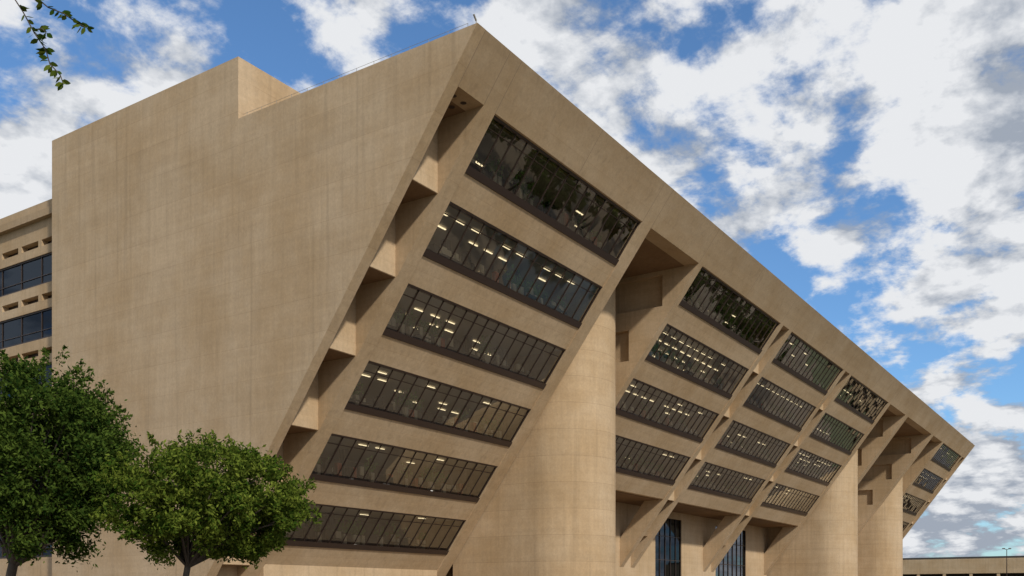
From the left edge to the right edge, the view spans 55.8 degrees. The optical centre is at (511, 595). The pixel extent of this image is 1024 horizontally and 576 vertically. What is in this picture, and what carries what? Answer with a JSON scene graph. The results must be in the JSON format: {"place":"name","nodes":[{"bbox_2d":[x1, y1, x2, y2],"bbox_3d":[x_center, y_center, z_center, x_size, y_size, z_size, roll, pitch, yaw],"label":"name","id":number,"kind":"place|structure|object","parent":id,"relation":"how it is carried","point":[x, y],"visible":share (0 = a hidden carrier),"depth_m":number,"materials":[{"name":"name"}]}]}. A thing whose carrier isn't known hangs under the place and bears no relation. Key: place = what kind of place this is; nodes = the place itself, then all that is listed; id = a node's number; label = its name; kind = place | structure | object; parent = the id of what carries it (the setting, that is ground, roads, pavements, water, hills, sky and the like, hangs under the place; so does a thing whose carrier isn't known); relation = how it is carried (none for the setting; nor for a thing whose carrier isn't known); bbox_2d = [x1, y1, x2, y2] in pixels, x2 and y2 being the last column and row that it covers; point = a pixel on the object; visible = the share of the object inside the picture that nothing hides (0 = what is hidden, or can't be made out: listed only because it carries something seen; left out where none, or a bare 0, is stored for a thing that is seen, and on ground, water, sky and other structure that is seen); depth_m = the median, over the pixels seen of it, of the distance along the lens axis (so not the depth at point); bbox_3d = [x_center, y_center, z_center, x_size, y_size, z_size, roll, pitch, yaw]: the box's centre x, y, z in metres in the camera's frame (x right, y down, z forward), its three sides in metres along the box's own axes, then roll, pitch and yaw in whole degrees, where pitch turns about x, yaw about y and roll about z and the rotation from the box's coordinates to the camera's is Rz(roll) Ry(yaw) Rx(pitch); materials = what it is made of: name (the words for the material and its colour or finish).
{"place":"outdoors","nodes":[
{"label":"outdoors","id":0,"kind":"place"},
{"bbox_2d":[0,0,1023,557],"label":"sky","id":1,"kind":"structure","parent":0,"point":[868,154],"materials":[{"name":"blue"}]},
{"bbox_3d":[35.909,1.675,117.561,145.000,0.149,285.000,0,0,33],"label":"plaza pavement","id":2,"kind":"structure","parent":0,"visible":0},
{"bbox_2d":[15,0,93,90],"bbox_3d":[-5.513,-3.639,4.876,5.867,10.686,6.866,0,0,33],"label":"elm tree","id":3,"kind":"object","parent":2,"relation":"on","point":[43,50],"visible":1,"depth_m":6.01,"materials":[{"name":"green plant"}]},
{"bbox_2d":[0,345,149,575],"bbox_3d":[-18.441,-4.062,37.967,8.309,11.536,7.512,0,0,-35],"label":"oak tree","id":4,"kind":"object","parent":2,"relation":"on","point":[70,441],"visible":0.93,"depth_m":36.81,"materials":[{"name":"green plant"}]},
{"bbox_2d":[88,428,322,575],"bbox_3d":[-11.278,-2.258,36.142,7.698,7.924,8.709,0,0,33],"label":"oak tree","id":5,"kind":"object","parent":2,"relation":"on","point":[216,515],"visible":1,"depth_m":34.55,"materials":[{"name":"green plant"}]},
{"bbox_2d":[0,254,744,575],"bbox_3d":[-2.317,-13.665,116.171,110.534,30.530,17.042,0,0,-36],"label":"strip window glass","id":6,"kind":"object","parent":2,"relation":"on","point":[30,323],"visible":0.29,"depth_m":85.64,"materials":[{"name":"black glass"}]},
{"bbox_2d":[0,115,960,575],"bbox_3d":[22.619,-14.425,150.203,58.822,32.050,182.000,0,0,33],"label":"window frames","id":7,"kind":"structure","parent":2,"relation":"on","point":[518,201],"depth_m":81.17,"materials":[{"name":"black metal"}]},
{"bbox_2d":[771,388,958,529],"bbox_3d":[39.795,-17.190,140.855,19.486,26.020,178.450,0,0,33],"label":"window glass","id":8,"kind":"object","parent":7,"relation":"in","point":[947,464],"visible":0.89,"depth_m":151.34,"materials":[{"name":"black glass"}]},
{"bbox_2d":[0,30,973,575],"bbox_3d":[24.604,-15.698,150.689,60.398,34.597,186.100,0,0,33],"label":"raked facade concrete","id":9,"kind":"object","parent":2,"relation":"on","point":[530,104],"visible":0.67,"depth_m":83.56,"materials":[{"name":"beige concrete"}]},
{"bbox_2d":[222,101,944,565],"bbox_3d":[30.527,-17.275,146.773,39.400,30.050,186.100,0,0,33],"label":"soffits","id":10,"kind":"object","parent":9,"relation":"on","point":[648,257],"visible":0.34,"depth_m":87.95,"materials":[{"name":"concrete"}]},
{"bbox_2d":[449,95,465,108],"bbox_3d":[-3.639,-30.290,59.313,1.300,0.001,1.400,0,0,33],"label":"soffit downlights","id":11,"kind":"object","parent":10,"relation":"in","point":[462,103],"visible":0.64,"depth_m":59.53,"materials":[{"name":"brown metal"}]},
{"bbox_2d":[307,122,876,523],"bbox_3d":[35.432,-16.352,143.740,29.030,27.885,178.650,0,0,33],"label":"floor slabs","id":12,"kind":"structure","parent":9,"relation":"on","point":[483,150],"depth_m":78.97,"materials":[{"name":"beige"}]},
{"bbox_2d":[286,162,855,547],"bbox_3d":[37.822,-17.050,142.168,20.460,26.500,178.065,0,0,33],"label":"desks","id":13,"kind":"object","parent":12,"relation":"on","point":[380,405],"visible":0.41,"depth_m":77.31,"materials":[{"name":"grey"}]},
{"bbox_2d":[286,159,864,548],"bbox_3d":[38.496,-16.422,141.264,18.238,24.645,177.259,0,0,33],"label":"cabinets","id":14,"kind":"object","parent":12,"relation":"on","point":[360,540],"visible":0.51,"depth_m":79.25,"materials":[{"name":"white"}]},
{"bbox_2d":[335,213,827,505],"bbox_3d":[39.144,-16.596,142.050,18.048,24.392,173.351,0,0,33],"label":"chairs","id":15,"kind":"object","parent":12,"relation":"on","point":[495,276],"visible":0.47,"depth_m":79.51,"materials":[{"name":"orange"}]},
{"bbox_2d":[309,154,868,539],"bbox_3d":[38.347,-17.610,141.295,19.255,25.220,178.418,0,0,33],"label":"indoor plants","id":16,"kind":"object","parent":12,"relation":"on","point":[491,167],"visible":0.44,"depth_m":79.83,"materials":[{"name":"green plant"}]},
{"bbox_2d":[358,161,860,518],"bbox_3d":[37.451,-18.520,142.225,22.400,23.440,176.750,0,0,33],"label":"ceiling lights","id":17,"kind":"object","parent":12,"relation":"attached to","point":[573,284],"visible":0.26,"depth_m":80.93},
{"bbox_2d":[458,30,971,448],"bbox_3d":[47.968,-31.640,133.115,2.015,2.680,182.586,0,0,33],"label":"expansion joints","id":18,"kind":"object","parent":9,"relation":"on","point":[589,154],"visible":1,"depth_m":68.56,"materials":[{"name":"brown"}]},
{"bbox_2d":[0,23,974,575],"bbox_3d":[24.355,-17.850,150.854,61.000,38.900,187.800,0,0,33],"label":"end walls and penthouse","id":19,"kind":"structure","parent":2,"relation":"on","point":[214,237],"depth_m":68.20,"materials":[{"name":"concrete"}]},
{"bbox_2d":[247,14,476,112],"bbox_3d":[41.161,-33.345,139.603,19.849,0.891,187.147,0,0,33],"label":"roof railing","id":20,"kind":"object","parent":19,"relation":"on","point":[368,63],"visible":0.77,"depth_m":60.92,"materials":[{"name":"grey"}]},
{"bbox_2d":[285,395,765,545],"bbox_3d":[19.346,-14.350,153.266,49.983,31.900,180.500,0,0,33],"label":"interior walls","id":21,"kind":"structure","parent":2,"relation":"on","point":[373,538],"depth_m":87.25,"materials":[{"name":"beige paint"}]},
{"bbox_2d":[453,288,902,575],"bbox_3d":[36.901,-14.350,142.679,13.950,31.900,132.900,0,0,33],"label":"stair pylons","id":22,"kind":"object","parent":2,"relation":"on","point":[550,509],"visible":0.45,"depth_m":86.97,"materials":[{"name":"concrete"}]},
{"bbox_2d":[1002,548,1010,575],"bbox_3d":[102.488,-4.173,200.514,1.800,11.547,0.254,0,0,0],"label":"street lamp","id":23,"kind":"object","parent":2,"relation":"on","point":[1006,559],"visible":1,"depth_m":200.48,"materials":[{"name":"grey metal"}]},
{"label":"ground","id":24,"kind":"structure","parent":0,"visible":0},
{"bbox_2d":[903,556,1023,575],"bbox_3d":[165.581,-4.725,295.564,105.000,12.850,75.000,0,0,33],"label":"parking structure","id":25,"kind":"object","parent":24,"relation":"on","point":[969,566],"visible":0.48,"depth_m":275.50,"materials":[{"name":"concrete"}]}
]}

